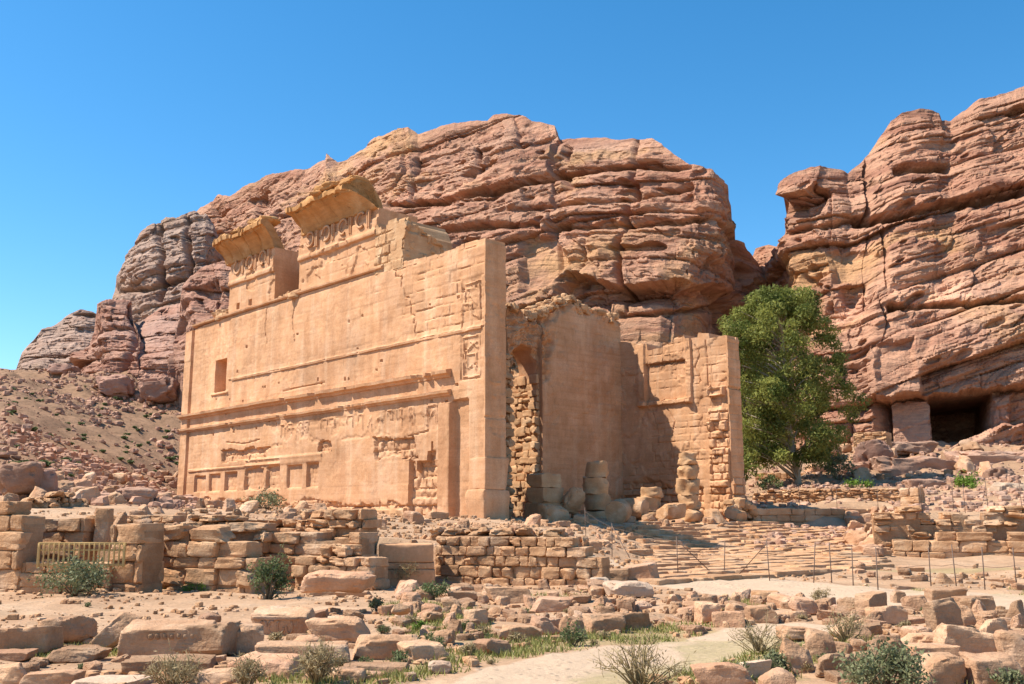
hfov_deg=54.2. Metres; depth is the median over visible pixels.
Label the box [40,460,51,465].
scrub bush
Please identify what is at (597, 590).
stone block
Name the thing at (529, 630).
stone block
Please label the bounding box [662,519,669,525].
broken stone
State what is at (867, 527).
stone block
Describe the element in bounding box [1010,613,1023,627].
broken stone
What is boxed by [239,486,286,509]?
shrub
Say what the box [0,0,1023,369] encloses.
sky
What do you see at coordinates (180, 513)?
rounded stone
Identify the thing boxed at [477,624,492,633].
dry grass tuft
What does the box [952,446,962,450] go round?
broken stone
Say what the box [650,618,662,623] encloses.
stone slab
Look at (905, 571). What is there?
rounded stone
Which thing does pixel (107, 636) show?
stone block
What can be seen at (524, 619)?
rounded stone
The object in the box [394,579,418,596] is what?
broken stone
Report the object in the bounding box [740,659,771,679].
stone block
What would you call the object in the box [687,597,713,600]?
stone slab
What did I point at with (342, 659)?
dry grass tuft
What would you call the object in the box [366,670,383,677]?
stone block
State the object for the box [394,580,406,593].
broken stone
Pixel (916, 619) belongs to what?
stone slab
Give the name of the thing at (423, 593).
rounded stone
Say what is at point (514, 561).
coursed wall
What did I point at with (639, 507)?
stone
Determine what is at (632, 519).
rounded stone
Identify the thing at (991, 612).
rounded stone
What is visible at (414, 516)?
rounded stone
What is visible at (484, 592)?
broken stone
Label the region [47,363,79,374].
boulder
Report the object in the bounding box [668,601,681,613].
broken stone
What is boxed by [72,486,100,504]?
broken stone
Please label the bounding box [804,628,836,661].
broken stone
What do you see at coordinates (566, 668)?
sand path
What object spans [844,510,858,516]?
rounded stone
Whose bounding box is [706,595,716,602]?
rounded stone
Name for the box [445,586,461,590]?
stone block
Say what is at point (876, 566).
wire fence
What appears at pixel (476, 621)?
rounded stone
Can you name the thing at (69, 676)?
stone slab
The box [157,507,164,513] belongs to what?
broken stone
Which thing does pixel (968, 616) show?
broken stone
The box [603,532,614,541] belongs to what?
broken stone
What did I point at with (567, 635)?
shrub
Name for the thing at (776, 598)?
stone block
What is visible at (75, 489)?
rounded stone
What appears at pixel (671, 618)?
stone slab
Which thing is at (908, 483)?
stone slab
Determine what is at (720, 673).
stone block
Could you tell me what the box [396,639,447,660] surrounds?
stone block
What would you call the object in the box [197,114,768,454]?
cliff
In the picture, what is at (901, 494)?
wire fence
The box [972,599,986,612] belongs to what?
broken stone
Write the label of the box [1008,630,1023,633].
stone slab
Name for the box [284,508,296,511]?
stone block
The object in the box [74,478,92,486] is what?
rounded stone
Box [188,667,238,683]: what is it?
stone block
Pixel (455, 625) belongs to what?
broken stone
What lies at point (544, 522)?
stone block
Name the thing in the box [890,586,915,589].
stone slab
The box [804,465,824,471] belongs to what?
rounded stone
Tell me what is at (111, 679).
stone slab
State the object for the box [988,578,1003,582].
stone slab
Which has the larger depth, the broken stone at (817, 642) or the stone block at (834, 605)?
the stone block at (834, 605)
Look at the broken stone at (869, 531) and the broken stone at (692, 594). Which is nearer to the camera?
the broken stone at (692, 594)
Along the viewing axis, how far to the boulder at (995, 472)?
91.20 m
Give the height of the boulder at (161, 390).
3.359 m
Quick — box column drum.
[605,499,631,523]
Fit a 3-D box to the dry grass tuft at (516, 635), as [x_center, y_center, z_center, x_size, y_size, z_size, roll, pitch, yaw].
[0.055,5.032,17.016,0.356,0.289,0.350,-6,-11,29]
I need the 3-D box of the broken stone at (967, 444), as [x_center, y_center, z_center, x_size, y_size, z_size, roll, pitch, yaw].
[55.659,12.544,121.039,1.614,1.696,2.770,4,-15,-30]
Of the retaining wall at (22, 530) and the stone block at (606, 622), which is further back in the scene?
the retaining wall at (22, 530)
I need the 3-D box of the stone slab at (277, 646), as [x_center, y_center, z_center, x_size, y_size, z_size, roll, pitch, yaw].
[-3.013,4.524,14.477,1.424,0.344,0.644,1,-10,-3]
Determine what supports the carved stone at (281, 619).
on the ground at (48, 606)
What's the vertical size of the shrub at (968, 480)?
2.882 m
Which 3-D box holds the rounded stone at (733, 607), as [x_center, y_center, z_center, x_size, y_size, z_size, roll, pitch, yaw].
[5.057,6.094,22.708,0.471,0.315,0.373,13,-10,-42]
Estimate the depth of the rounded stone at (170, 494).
55.27 m
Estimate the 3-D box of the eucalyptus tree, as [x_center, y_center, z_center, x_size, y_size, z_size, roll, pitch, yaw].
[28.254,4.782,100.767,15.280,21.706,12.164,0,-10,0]
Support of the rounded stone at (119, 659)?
on the ground at (48, 606)
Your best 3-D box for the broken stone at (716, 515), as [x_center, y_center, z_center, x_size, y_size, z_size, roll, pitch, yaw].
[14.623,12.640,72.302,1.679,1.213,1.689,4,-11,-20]
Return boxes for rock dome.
[166,261,230,407]
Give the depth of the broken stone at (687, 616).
20.70 m
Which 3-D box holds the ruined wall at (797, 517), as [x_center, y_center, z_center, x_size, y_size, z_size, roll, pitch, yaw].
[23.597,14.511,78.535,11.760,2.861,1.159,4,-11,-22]
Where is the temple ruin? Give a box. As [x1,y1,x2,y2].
[177,175,758,520]
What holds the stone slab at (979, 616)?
on the ground at (48, 606)
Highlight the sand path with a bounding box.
[449,556,1023,683]
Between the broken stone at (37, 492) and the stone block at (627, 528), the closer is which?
the broken stone at (37, 492)
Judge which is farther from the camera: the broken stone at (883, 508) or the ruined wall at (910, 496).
the broken stone at (883, 508)
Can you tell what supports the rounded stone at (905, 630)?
on the ground at (48, 606)
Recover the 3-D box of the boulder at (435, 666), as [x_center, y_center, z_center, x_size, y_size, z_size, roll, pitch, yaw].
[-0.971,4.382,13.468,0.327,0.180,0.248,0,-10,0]
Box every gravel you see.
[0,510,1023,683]
[180,503,762,577]
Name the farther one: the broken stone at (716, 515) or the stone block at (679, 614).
the broken stone at (716, 515)
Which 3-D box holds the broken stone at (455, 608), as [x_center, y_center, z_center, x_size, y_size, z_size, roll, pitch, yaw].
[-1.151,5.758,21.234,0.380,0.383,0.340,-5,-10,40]
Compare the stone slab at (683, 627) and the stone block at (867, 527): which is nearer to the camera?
the stone slab at (683, 627)
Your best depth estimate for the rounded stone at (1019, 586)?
29.47 m
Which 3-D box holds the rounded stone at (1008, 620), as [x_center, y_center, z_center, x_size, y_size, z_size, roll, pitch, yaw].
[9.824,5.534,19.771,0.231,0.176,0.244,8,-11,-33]
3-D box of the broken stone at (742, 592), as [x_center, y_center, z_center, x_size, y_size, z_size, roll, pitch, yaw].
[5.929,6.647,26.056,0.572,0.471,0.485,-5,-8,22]
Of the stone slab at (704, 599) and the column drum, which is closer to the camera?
the stone slab at (704, 599)
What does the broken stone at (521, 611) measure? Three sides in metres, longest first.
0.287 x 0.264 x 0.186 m
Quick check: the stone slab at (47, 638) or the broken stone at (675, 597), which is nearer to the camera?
the stone slab at (47, 638)
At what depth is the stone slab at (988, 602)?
22.81 m
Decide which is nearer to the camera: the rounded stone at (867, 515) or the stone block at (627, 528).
the stone block at (627, 528)
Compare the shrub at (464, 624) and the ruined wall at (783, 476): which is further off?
the ruined wall at (783, 476)
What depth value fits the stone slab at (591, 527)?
58.58 m
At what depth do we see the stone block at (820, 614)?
21.44 m
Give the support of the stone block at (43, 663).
on the ground at (48, 606)
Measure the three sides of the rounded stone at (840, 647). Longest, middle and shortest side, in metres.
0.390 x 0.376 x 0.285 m
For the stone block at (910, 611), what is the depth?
21.72 m
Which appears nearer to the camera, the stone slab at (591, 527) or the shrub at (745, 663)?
the shrub at (745, 663)
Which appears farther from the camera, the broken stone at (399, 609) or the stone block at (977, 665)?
the broken stone at (399, 609)
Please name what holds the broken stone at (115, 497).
on the ground at (48, 606)
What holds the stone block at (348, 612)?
on the ground at (48, 606)
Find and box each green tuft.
[82,602,91,606]
[358,655,373,661]
[376,624,390,633]
[390,649,412,661]
[424,630,434,639]
[427,635,446,647]
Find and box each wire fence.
[585,512,1023,589]
[757,481,1021,512]
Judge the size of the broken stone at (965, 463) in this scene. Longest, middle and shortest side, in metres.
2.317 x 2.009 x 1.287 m
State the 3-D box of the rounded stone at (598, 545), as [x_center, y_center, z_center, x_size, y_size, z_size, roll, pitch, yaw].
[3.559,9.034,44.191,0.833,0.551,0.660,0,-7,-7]
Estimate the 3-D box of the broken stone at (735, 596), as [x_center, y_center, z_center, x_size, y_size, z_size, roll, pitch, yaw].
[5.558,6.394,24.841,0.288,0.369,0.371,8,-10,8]
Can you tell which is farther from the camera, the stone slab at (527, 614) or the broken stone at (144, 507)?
the broken stone at (144, 507)
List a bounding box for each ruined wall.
[747,508,870,526]
[752,488,899,502]
[755,472,830,482]
[870,505,1023,550]
[893,532,1023,558]
[899,488,925,505]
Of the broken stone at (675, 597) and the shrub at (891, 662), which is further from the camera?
the broken stone at (675, 597)
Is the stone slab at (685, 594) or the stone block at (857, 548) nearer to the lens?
the stone slab at (685, 594)
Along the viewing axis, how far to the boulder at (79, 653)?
15.05 m
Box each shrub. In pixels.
[26,548,116,597]
[133,639,210,683]
[179,581,206,591]
[228,651,268,683]
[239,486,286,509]
[246,543,294,599]
[277,636,354,683]
[368,593,384,610]
[389,557,425,581]
[409,578,450,599]
[412,620,430,630]
[462,619,475,629]
[560,618,587,645]
[587,620,695,683]
[723,660,749,671]
[725,608,789,653]
[743,447,763,481]
[755,474,783,489]
[756,649,797,672]
[809,586,834,600]
[813,450,856,479]
[821,603,869,641]
[826,635,937,683]
[844,476,874,486]
[953,468,984,488]
[986,665,1023,683]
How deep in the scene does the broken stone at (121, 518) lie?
32.06 m
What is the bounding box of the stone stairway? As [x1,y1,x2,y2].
[620,521,894,585]
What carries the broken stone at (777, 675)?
on the ground at (48, 606)
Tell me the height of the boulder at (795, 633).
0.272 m
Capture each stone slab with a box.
[0,626,63,652]
[0,648,38,660]
[19,669,85,683]
[71,675,153,683]
[121,654,215,674]
[216,655,226,661]
[255,640,350,665]
[306,591,334,595]
[328,615,343,617]
[334,590,371,597]
[344,661,409,674]
[348,643,354,648]
[382,519,386,526]
[425,512,448,518]
[435,596,453,601]
[447,591,477,600]
[458,597,475,605]
[472,584,483,591]
[491,628,500,634]
[519,613,534,616]
[553,521,570,526]
[568,519,597,523]
[568,592,585,595]
[570,594,591,603]
[577,585,587,590]
[588,525,599,528]
[599,539,609,544]
[606,524,624,528]
[622,522,636,525]
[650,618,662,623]
[664,615,681,621]
[673,593,701,597]
[677,624,694,630]
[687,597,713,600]
[751,590,778,598]
[780,602,789,608]
[794,618,813,621]
[822,618,836,624]
[823,670,847,683]
[847,568,866,573]
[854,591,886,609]
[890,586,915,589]
[892,440,938,454]
[896,565,924,571]
[901,479,946,487]
[903,642,960,656]
[908,616,924,623]
[924,586,967,600]
[952,595,995,610]
[965,581,978,583]
[974,614,993,619]
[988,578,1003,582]
[989,581,1005,587]
[993,609,1008,616]
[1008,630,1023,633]
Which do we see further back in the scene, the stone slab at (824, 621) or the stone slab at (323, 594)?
the stone slab at (323, 594)
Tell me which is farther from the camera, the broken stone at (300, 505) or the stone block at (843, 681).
the broken stone at (300, 505)
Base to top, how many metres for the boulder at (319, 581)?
0.502 m
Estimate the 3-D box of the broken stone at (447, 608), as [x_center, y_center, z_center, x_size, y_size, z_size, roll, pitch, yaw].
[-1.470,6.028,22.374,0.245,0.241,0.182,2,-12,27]
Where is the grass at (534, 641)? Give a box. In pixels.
[8,584,1023,683]
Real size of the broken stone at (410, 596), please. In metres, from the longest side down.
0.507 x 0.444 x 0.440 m
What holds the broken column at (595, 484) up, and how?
on the ground at (48, 606)
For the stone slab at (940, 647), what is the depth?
14.72 m
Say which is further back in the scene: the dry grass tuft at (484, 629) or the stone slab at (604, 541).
the stone slab at (604, 541)
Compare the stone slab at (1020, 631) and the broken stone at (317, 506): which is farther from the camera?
the broken stone at (317, 506)
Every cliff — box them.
[112,211,224,324]
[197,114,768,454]
[752,86,1023,454]
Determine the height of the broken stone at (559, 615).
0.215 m
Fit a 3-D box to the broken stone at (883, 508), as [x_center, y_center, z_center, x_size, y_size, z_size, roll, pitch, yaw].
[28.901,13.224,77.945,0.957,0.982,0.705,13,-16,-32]
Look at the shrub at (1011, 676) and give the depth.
12.15 m
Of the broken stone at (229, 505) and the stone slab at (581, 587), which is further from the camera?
the broken stone at (229, 505)
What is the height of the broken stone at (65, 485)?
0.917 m
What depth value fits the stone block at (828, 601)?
23.58 m
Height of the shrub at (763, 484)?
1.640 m
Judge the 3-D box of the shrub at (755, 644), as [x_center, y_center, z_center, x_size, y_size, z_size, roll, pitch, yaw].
[3.924,4.581,15.781,1.065,0.784,0.970,0,-10,0]
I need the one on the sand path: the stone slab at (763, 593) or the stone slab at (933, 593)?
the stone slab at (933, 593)
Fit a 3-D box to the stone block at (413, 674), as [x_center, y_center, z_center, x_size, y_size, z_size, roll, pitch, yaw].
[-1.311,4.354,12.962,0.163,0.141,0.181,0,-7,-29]
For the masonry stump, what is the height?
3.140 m
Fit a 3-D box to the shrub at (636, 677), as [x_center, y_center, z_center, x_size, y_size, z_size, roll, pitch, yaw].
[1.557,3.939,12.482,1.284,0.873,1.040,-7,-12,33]
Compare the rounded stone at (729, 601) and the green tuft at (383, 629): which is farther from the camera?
the rounded stone at (729, 601)
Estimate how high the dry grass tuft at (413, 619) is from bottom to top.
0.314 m
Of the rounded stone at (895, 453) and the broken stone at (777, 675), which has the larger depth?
the rounded stone at (895, 453)
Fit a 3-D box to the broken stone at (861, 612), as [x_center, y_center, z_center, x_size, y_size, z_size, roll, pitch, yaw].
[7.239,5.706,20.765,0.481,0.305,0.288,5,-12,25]
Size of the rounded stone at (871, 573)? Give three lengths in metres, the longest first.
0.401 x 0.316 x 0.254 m
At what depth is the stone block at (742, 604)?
23.41 m
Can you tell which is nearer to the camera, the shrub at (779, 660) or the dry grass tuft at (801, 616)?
the shrub at (779, 660)
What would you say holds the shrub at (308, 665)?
on the ground at (48, 606)
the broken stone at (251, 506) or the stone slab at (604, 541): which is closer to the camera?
the broken stone at (251, 506)
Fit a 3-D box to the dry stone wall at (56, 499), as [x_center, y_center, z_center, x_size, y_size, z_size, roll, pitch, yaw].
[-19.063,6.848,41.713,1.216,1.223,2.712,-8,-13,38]
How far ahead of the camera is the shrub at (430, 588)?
25.46 m
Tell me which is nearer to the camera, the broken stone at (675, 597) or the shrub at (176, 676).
the shrub at (176, 676)
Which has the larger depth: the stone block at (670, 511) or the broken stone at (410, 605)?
the stone block at (670, 511)
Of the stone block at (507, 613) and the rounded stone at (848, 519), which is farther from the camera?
the rounded stone at (848, 519)
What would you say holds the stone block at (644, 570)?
on the ground at (48, 606)
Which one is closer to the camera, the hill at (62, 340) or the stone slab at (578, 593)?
the stone slab at (578, 593)
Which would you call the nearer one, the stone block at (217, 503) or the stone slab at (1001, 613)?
the stone slab at (1001, 613)
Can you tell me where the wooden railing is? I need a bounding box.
[36,542,126,567]
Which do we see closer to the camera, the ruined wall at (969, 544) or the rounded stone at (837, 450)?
the ruined wall at (969, 544)
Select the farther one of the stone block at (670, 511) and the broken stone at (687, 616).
the stone block at (670, 511)
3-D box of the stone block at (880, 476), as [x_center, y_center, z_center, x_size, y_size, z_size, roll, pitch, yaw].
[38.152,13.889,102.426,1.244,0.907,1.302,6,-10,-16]
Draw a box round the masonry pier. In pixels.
[110,523,164,592]
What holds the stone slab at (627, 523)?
on the ground at (48, 606)
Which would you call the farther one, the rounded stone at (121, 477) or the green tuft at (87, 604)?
the rounded stone at (121, 477)
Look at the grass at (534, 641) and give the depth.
15.69 m
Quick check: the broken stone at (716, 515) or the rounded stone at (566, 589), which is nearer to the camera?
the rounded stone at (566, 589)
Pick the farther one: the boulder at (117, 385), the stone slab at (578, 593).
the boulder at (117, 385)
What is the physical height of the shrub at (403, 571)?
1.219 m
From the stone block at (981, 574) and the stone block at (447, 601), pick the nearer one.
the stone block at (447, 601)
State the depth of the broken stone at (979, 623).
19.37 m
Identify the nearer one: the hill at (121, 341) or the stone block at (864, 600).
the stone block at (864, 600)
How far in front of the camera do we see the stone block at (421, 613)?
20.67 m
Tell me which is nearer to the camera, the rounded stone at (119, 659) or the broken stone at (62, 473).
the rounded stone at (119, 659)
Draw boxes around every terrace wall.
[85,515,277,551]
[248,509,381,553]
[260,531,377,577]
[291,544,389,590]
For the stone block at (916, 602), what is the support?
on the ground at (48, 606)
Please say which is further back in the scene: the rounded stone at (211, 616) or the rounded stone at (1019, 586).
the rounded stone at (1019, 586)
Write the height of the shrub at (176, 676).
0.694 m
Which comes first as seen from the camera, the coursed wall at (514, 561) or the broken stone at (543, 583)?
the broken stone at (543, 583)
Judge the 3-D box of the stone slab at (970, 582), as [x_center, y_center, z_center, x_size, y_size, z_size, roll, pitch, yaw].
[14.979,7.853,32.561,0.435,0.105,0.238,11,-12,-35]
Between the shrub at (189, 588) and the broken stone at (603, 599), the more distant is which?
the shrub at (189, 588)
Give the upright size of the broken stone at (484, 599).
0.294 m
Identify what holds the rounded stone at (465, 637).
on the ground at (48, 606)
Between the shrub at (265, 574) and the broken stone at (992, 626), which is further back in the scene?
the shrub at (265, 574)
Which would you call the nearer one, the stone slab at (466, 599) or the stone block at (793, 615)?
the stone block at (793, 615)
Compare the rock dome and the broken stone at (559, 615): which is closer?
the broken stone at (559, 615)
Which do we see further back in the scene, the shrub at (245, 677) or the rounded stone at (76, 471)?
the rounded stone at (76, 471)
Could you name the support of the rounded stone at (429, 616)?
on the ground at (48, 606)
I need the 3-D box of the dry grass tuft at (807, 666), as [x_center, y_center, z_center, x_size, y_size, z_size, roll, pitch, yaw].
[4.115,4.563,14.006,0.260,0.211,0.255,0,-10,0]
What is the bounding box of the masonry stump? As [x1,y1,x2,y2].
[524,473,563,517]
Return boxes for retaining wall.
[0,501,45,591]
[41,518,97,561]
[161,523,273,593]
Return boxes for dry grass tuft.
[266,630,287,640]
[331,653,350,666]
[404,615,419,623]
[457,641,478,655]
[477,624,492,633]
[487,659,495,663]
[507,630,526,641]
[597,631,611,638]
[795,612,808,619]
[799,661,814,672]
[896,620,911,627]
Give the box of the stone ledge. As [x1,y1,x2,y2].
[19,562,112,593]
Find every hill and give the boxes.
[16,309,95,370]
[69,299,179,380]
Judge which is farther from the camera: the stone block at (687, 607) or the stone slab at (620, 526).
the stone slab at (620, 526)
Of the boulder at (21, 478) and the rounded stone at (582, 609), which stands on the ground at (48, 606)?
the rounded stone at (582, 609)
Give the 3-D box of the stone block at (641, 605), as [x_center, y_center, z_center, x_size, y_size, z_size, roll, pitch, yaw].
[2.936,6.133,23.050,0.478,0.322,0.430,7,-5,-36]
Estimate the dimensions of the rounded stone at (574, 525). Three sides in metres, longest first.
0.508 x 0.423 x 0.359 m
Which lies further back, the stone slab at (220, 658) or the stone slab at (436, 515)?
the stone slab at (436, 515)
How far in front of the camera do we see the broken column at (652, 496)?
70.98 m
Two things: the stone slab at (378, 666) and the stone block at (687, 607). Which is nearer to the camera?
the stone slab at (378, 666)
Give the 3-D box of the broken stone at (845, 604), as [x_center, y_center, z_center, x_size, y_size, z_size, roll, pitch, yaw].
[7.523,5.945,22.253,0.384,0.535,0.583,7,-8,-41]
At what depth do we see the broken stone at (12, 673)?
12.74 m
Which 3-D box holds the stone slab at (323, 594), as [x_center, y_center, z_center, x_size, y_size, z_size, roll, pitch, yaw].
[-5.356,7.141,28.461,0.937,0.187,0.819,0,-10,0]
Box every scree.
[0,368,198,509]
[743,443,1023,548]
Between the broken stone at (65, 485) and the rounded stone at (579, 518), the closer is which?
the broken stone at (65, 485)
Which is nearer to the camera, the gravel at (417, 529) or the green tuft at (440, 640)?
the green tuft at (440, 640)
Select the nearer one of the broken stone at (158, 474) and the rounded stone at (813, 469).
the broken stone at (158, 474)
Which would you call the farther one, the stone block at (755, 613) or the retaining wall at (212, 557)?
the retaining wall at (212, 557)
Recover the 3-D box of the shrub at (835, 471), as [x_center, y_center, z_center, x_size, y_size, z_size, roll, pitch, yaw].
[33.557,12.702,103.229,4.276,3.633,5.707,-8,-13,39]
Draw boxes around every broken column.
[581,461,610,517]
[636,487,663,519]
[675,452,702,521]
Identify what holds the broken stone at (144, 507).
on the ground at (48, 606)
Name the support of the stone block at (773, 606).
on the ground at (48, 606)
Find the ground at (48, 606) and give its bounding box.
[0,368,1023,683]
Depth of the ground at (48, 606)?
42.02 m
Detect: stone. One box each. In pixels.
[0,662,26,683]
[2,493,19,500]
[22,661,39,671]
[29,486,47,497]
[56,471,64,479]
[58,480,74,490]
[70,468,84,475]
[71,487,88,492]
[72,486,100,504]
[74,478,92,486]
[82,472,96,483]
[83,660,102,670]
[93,508,113,548]
[103,485,119,492]
[108,491,127,504]
[111,654,128,662]
[113,473,127,482]
[113,511,127,524]
[117,619,215,658]
[129,510,146,514]
[131,473,143,480]
[138,504,151,514]
[154,471,162,478]
[157,492,172,498]
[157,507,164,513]
[158,470,169,475]
[164,476,174,480]
[173,495,188,503]
[175,512,185,514]
[194,498,205,507]
[198,612,220,621]
[223,498,235,511]
[232,509,241,515]
[239,500,258,512]
[251,605,314,635]
[279,512,294,518]
[285,587,293,591]
[286,633,309,639]
[294,500,308,510]
[294,634,322,641]
[311,503,326,509]
[339,666,357,669]
[378,604,394,614]
[391,603,409,614]
[392,617,410,626]
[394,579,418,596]
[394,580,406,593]
[394,602,413,617]
[400,591,421,602]
[403,511,423,524]
[413,600,423,611]
[416,589,432,599]
[420,629,429,635]
[421,603,441,612]
[421,611,442,621]
[433,629,454,644]
[442,606,450,612]
[442,611,455,623]
[446,619,463,633]
[450,583,474,590]
[450,604,463,617]
[456,633,472,640]
[457,519,469,528]
[458,619,479,628]
[461,601,473,608]
[465,622,474,631]
[472,522,485,526]
[472,631,483,638]
[477,595,489,603]
[482,583,492,594]
[495,596,510,605]
[497,617,505,621]
[506,614,521,621]
[517,608,526,613]
[517,615,530,623]
[523,595,535,608]
[524,514,541,524]
[530,615,560,634]
[538,578,549,589]
[547,591,558,596]
[556,612,562,617]
[559,616,584,635]
[561,487,584,513]
[562,587,574,594]
[565,528,574,536]
[568,606,590,615]
[570,524,578,527]
[573,514,589,523]
[573,610,582,620]
[589,540,602,550]
[592,596,611,606]
[595,606,614,613]
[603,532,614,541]
[605,602,616,610]
[620,608,628,612]
[623,498,648,518]
[627,516,635,522]
[641,513,655,520]
[644,599,655,605]
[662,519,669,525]
[666,594,681,603]
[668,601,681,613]
[675,519,684,522]
[682,612,693,621]
[685,625,707,634]
[686,591,698,600]
[704,509,725,521]
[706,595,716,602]
[707,518,715,523]
[719,596,727,603]
[724,600,737,604]
[725,603,742,610]
[730,591,740,601]
[735,587,750,600]
[749,599,765,604]
[751,595,761,598]
[758,667,796,683]
[777,614,789,621]
[780,637,814,673]
[788,596,818,614]
[794,592,804,596]
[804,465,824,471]
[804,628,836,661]
[818,604,827,609]
[829,620,871,638]
[831,445,841,456]
[834,641,852,653]
[835,597,854,615]
[840,443,852,452]
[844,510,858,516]
[844,516,864,525]
[844,530,866,543]
[848,520,862,529]
[850,639,866,651]
[851,609,864,615]
[852,467,871,480]
[853,439,893,469]
[855,561,865,569]
[859,513,871,517]
[861,577,868,582]
[862,547,883,556]
[864,611,883,620]
[866,571,875,576]
[867,527,871,536]
[870,506,878,513]
[871,635,906,657]
[879,505,886,511]
[879,573,892,579]
[891,448,897,457]
[897,568,911,575]
[900,626,932,637]
[934,572,953,583]
[941,450,947,459]
[944,469,952,475]
[950,578,962,583]
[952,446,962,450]
[956,455,975,472]
[958,605,976,626]
[959,439,983,450]
[960,596,979,609]
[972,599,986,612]
[975,619,986,627]
[978,461,991,475]
[979,610,998,617]
[979,618,1007,633]
[1003,618,1011,623]
[1004,578,1015,583]
[1005,599,1023,618]
[1010,583,1023,589]
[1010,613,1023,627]
[1011,445,1023,450]
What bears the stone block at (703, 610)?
on the ground at (48, 606)
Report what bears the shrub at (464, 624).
on the ground at (48, 606)
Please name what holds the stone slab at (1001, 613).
on the ground at (48, 606)
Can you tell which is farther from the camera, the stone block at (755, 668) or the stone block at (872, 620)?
the stone block at (872, 620)
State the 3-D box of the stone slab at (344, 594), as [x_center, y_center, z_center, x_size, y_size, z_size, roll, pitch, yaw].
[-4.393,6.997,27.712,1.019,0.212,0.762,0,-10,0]
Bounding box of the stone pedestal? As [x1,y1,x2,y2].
[379,543,434,585]
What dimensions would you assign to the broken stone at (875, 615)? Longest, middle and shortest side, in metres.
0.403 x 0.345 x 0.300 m
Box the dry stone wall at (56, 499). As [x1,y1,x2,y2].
[21,491,88,507]
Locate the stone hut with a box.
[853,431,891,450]
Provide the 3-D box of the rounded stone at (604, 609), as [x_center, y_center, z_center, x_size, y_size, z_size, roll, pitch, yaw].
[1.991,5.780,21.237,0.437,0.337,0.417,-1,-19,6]
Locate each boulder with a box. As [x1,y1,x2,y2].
[0,461,43,494]
[38,615,97,642]
[41,470,57,491]
[46,644,111,662]
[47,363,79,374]
[95,374,134,397]
[116,487,157,501]
[138,376,178,403]
[300,570,375,592]
[305,616,370,642]
[337,668,366,682]
[428,660,451,673]
[602,580,653,597]
[775,625,807,640]
[815,653,853,677]
[825,462,869,473]
[901,632,934,642]
[912,652,966,683]
[982,468,1015,479]
[987,482,1023,492]
[993,629,1023,670]
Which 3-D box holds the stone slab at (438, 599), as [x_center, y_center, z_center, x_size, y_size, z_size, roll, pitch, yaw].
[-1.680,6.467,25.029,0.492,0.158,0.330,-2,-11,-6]
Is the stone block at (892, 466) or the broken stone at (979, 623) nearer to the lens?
the broken stone at (979, 623)
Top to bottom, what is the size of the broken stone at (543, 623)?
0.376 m
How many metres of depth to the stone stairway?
51.81 m
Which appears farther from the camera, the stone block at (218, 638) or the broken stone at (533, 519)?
the broken stone at (533, 519)
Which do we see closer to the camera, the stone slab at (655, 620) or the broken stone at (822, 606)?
the stone slab at (655, 620)
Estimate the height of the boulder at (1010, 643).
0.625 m
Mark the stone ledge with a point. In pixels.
(28, 568)
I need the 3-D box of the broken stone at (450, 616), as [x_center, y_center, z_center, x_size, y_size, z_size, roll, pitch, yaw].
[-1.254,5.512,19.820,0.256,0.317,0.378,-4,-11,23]
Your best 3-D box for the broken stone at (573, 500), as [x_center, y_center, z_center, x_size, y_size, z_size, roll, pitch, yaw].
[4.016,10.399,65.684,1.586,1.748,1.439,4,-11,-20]
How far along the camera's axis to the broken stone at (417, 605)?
21.76 m
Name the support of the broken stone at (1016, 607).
on the ground at (48, 606)
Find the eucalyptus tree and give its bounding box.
[717,283,872,483]
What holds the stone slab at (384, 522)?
on the ground at (48, 606)
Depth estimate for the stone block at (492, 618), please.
20.39 m
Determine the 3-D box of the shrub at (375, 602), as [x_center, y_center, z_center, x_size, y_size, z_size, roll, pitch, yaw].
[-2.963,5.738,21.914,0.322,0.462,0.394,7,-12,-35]
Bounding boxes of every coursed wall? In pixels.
[430,526,593,552]
[435,536,609,585]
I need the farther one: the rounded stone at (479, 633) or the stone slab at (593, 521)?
the stone slab at (593, 521)
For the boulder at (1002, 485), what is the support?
on the ground at (48, 606)
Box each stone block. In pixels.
[29,659,47,667]
[89,611,142,648]
[133,518,151,523]
[173,621,240,655]
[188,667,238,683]
[207,500,222,508]
[227,651,304,678]
[235,622,263,654]
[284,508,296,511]
[315,608,328,617]
[343,609,363,619]
[352,634,417,659]
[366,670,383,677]
[392,629,404,634]
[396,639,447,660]
[404,671,416,680]
[417,609,432,615]
[421,625,436,630]
[440,521,450,525]
[440,598,459,607]
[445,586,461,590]
[464,609,488,624]
[472,638,513,654]
[485,586,530,603]
[488,607,502,614]
[488,617,495,621]
[498,624,541,640]
[502,609,517,620]
[509,525,521,530]
[530,596,573,612]
[537,504,569,520]
[541,519,548,524]
[546,523,555,526]
[549,617,560,628]
[582,613,625,633]
[585,579,603,588]
[589,585,605,596]
[590,577,608,580]
[610,568,628,580]
[612,612,652,629]
[617,599,635,611]
[622,526,631,532]
[623,562,659,580]
[635,600,651,611]
[656,503,685,519]
[674,609,691,618]
[676,605,693,612]
[682,601,694,606]
[690,662,753,683]
[694,601,720,623]
[701,593,717,602]
[711,611,745,627]
[735,602,747,609]
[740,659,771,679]
[744,604,778,623]
[766,603,776,609]
[767,592,791,607]
[781,610,807,620]
[815,597,835,609]
[816,610,844,619]
[830,604,837,610]
[839,678,856,683]
[846,613,864,621]
[852,544,886,553]
[857,618,886,625]
[861,534,873,544]
[862,621,881,635]
[864,523,871,532]
[865,605,907,625]
[869,456,956,476]
[876,473,892,479]
[890,590,905,602]
[900,595,926,610]
[904,608,914,614]
[910,574,927,581]
[922,597,963,630]
[932,624,995,652]
[943,450,1023,465]
[956,574,967,578]
[959,651,1023,683]
[977,572,988,575]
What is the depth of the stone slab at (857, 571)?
38.22 m
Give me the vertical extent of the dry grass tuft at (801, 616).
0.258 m

